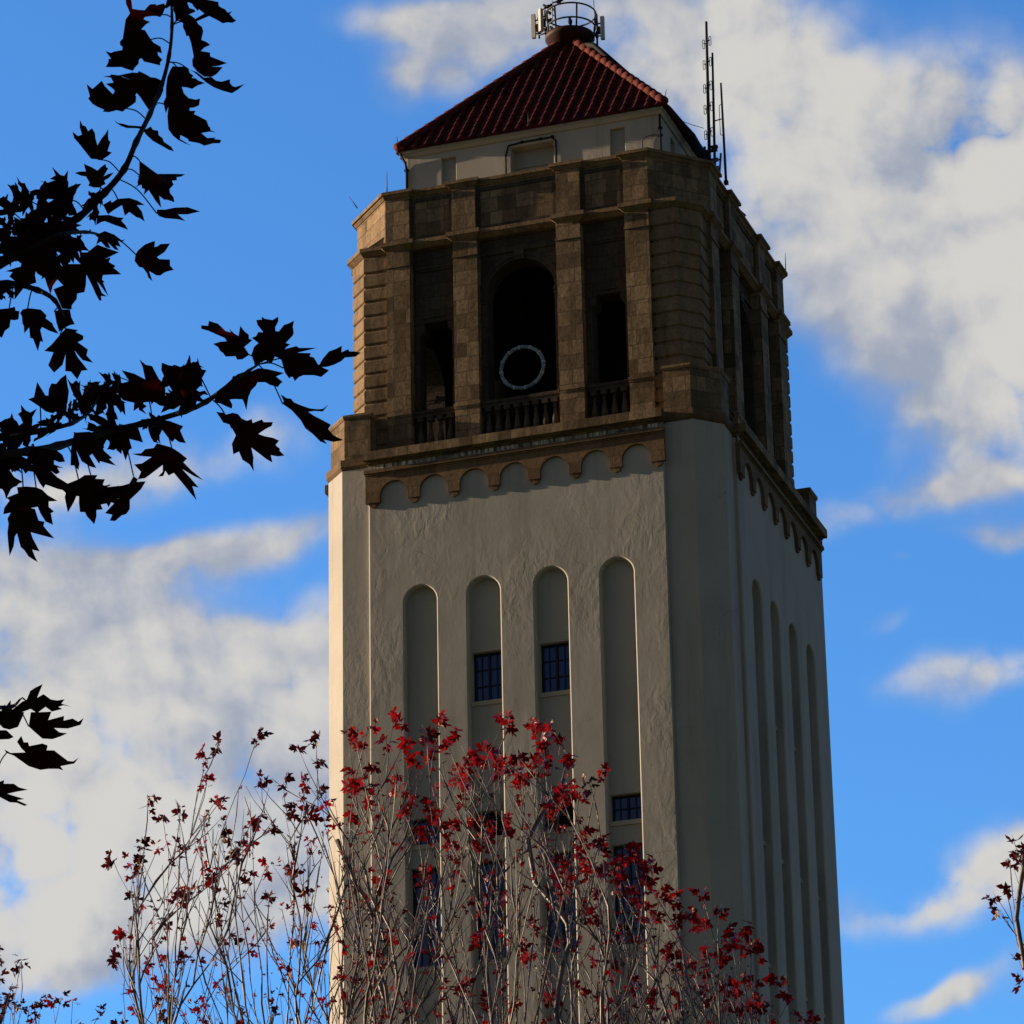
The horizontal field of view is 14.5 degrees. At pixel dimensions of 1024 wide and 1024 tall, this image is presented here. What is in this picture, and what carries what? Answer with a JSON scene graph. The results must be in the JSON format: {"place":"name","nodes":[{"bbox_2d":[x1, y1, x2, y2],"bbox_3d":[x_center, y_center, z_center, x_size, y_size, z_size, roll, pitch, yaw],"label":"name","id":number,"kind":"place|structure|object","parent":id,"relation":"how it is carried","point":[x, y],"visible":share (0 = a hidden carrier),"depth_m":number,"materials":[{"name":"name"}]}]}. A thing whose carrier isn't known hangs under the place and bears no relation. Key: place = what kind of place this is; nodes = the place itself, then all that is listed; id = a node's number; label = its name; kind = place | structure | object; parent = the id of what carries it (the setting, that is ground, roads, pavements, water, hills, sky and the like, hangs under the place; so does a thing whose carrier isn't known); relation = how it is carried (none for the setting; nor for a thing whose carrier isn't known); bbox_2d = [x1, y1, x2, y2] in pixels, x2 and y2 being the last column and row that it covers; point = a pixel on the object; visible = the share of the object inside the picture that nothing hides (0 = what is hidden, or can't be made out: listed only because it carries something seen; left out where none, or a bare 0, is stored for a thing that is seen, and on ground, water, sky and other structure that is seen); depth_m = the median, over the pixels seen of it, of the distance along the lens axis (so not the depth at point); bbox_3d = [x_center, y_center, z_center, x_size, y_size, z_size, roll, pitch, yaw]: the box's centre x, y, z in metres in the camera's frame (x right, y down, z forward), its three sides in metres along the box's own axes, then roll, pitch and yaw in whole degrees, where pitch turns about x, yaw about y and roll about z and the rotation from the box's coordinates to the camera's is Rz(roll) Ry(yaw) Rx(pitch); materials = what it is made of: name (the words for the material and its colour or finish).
{"place":"outdoors","nodes":[
{"label":"outdoors","id":0,"kind":"place"},
{"bbox_2d":[0,0,1023,1023],"label":"sky","id":1,"kind":"structure","parent":0,"point":[875,146],"materials":[{"name":"blue"}]},
{"label":"ground","id":2,"kind":"structure","parent":0,"visible":0},
{"bbox_2d":[0,945,128,1023],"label":"red maple","id":3,"kind":"object","parent":2,"relation":"on","point":[7,1002],"visible":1,"depth_m":33.00,"materials":[{"name":"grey plant"}]},
{"bbox_2d":[0,0,359,805],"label":"maple tree","id":4,"kind":"object","parent":2,"relation":"on","point":[36,244],"visible":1,"depth_m":11.99,"materials":[{"name":"black plant"}]},
{"bbox_2d":[101,727,401,1023],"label":"red maple","id":5,"kind":"object","parent":2,"relation":"on","point":[182,894],"visible":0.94,"depth_m":30.77,"materials":[{"name":"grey plant"}]},
{"bbox_2d":[318,706,820,1023],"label":"red maple","id":6,"kind":"object","parent":2,"relation":"on","point":[567,879],"visible":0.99,"depth_m":29.66,"materials":[{"name":"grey plant"}]},
{"bbox_2d":[981,834,1023,993],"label":"red maple","id":7,"kind":"object","parent":2,"relation":"on","point":[1013,855],"visible":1,"depth_m":32.15,"materials":[{"name":"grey plant"}]},
{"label":"pavement","id":8,"kind":"structure","parent":0,"visible":0},
{"bbox_2d":[325,38,844,1023],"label":"bell tower","id":9,"kind":"structure","parent":8,"relation":"on","point":[601,540],"depth_m":114.69,"materials":[{"name":"beige paint"}]},
{"bbox_2d":[409,818,439,850],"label":"window","id":10,"kind":"structure","parent":9,"relation":"in","point":[423,844],"depth_m":112.19,"materials":[{"name":"blue metal"}]},
{"bbox_2d":[410,868,441,972],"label":"window","id":11,"kind":"structure","parent":9,"relation":"in","point":[424,959],"depth_m":111.29,"materials":[{"name":"blue glass"}]},
{"bbox_2d":[471,652,501,706],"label":"window","id":12,"kind":"structure","parent":9,"relation":"in","point":[488,666],"depth_m":113.29,"materials":[{"name":"blue glass"}]},
{"bbox_2d":[473,811,504,842],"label":"window","id":13,"kind":"structure","parent":9,"relation":"in","point":[499,836],"depth_m":111.67,"materials":[{"name":"black glass"}]},
{"bbox_2d":[475,860,506,965],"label":"window","id":14,"kind":"structure","parent":9,"relation":"in","point":[485,864],"depth_m":110.80,"materials":[{"name":"blue glass"}]},
{"bbox_2d":[499,345,545,389],"bbox_3d":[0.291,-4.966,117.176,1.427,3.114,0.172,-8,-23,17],"label":"hoop","id":15,"kind":"object","parent":9,"relation":"hanging from","point":[509,353],"visible":1,"depth_m":116.79,"materials":[{"name":"grey metal"}]},
{"bbox_2d":[539,642,569,697],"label":"window","id":16,"kind":"structure","parent":9,"relation":"in","point":[555,659],"depth_m":112.68,"materials":[{"name":"blue glass"}]},
{"bbox_2d":[542,803,573,834],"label":"louver window","id":17,"kind":"structure","parent":9,"relation":"in","point":[570,829],"depth_m":111.04,"materials":[{"name":"black metal"}]},
{"bbox_2d":[546,852,576,957],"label":"window","id":18,"kind":"structure","parent":9,"relation":"in","point":[561,924],"depth_m":110.02,"materials":[{"name":"blue glass"}]},
{"bbox_2d":[531,0,604,46],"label":"roof platform","id":19,"kind":"structure","parent":9,"relation":"on","point":[563,35],"depth_m":126.16,"materials":[{"name":"red paint"}]},
{"bbox_2d":[568,16,571,24],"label":"bird","id":20,"kind":"object","parent":19,"relation":"on","point":[569,20],"visible":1,"depth_m":125.87},
{"bbox_2d":[610,794,641,826],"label":"window","id":21,"kind":"structure","parent":9,"relation":"in","point":[627,810],"depth_m":110.50,"materials":[{"name":"blue glass"}]},
{"bbox_2d":[613,844,645,950],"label":"window","id":22,"kind":"structure","parent":9,"relation":"in","point":[630,870],"depth_m":109.59,"materials":[{"name":"blue glass"}]},
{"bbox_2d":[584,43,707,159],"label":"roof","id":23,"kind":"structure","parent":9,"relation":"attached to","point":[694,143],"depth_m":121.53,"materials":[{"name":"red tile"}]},
{"bbox_2d":[702,21,718,168],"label":"antenna mast","id":24,"kind":"object","parent":9,"relation":"on","point":[709,151],"visible":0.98,"depth_m":120.58,"materials":[{"name":"metal"}]},
{"bbox_2d":[712,153,721,171],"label":"antenna bracket","id":25,"kind":"object","parent":9,"relation":"on","point":[719,160],"visible":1,"depth_m":119.49,"materials":[{"name":"grey metal"}]},
{"bbox_2d":[711,52,723,164],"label":"antenna mast","id":26,"kind":"object","parent":9,"relation":"on","point":[714,145],"visible":0.98,"depth_m":120.28,"materials":[{"name":"metal"}]},
{"bbox_2d":[720,83,728,185],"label":"antenna mast","id":27,"kind":"object","parent":9,"relation":"on","point":[726,181],"visible":1,"depth_m":120.40,"materials":[{"name":"metal"}]}
]}

